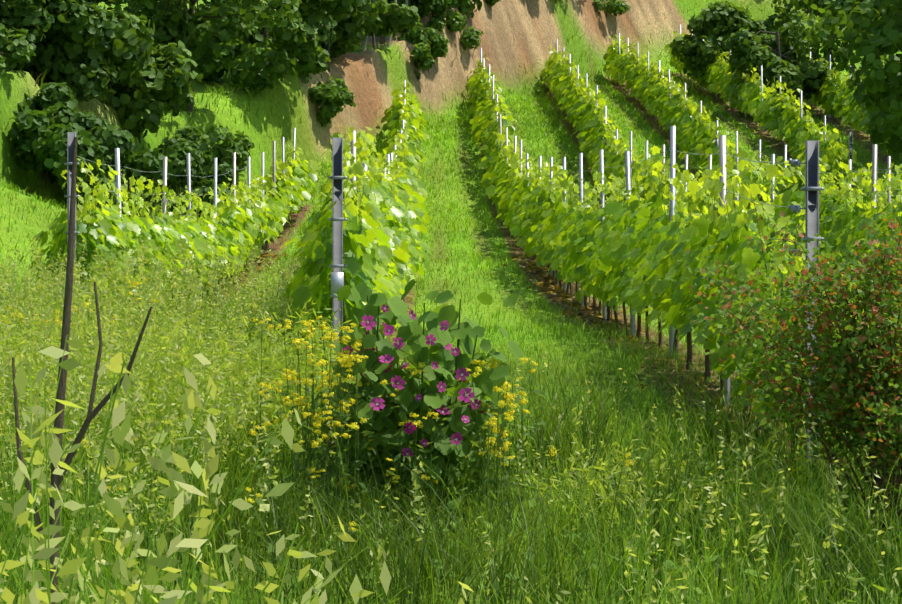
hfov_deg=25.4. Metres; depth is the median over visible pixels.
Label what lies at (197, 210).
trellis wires
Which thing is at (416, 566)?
meadow grass
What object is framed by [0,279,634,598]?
yellow herb
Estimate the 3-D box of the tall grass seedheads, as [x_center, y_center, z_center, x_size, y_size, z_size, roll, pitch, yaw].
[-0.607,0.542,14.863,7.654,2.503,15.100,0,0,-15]
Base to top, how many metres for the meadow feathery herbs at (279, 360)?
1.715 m
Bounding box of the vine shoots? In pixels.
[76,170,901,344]
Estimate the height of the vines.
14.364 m
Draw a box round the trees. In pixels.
[0,0,901,218]
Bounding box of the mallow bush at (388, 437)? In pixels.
[256,279,554,526]
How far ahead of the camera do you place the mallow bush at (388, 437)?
11.84 m
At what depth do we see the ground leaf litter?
30.52 m
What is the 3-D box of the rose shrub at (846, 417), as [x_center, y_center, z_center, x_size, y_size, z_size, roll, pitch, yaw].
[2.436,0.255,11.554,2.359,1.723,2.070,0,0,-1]
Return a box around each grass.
[0,0,895,201]
[0,246,901,603]
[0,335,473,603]
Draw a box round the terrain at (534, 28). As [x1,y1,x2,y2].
[0,0,901,603]
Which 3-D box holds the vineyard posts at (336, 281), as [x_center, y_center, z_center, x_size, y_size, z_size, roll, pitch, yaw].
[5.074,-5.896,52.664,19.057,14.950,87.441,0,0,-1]
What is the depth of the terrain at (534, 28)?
60.30 m
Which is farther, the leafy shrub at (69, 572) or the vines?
the vines
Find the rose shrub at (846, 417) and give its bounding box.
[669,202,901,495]
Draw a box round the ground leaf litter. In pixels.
[175,253,869,481]
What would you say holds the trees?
on the terrain at (534, 28)
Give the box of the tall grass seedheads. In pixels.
[0,234,901,603]
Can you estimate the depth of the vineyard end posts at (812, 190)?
15.86 m
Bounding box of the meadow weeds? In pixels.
[0,424,885,603]
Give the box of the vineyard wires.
[77,149,899,292]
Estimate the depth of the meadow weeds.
10.71 m
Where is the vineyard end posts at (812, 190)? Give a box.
[66,132,901,483]
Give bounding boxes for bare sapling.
[12,137,151,603]
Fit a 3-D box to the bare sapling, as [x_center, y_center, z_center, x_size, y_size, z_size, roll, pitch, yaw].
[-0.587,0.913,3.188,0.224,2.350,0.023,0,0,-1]
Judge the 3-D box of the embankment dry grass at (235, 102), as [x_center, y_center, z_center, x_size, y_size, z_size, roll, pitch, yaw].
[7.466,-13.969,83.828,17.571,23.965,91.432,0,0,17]
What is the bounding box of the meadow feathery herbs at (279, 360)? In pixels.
[0,268,790,555]
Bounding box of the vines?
[18,31,901,469]
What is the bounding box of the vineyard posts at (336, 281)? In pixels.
[64,25,890,405]

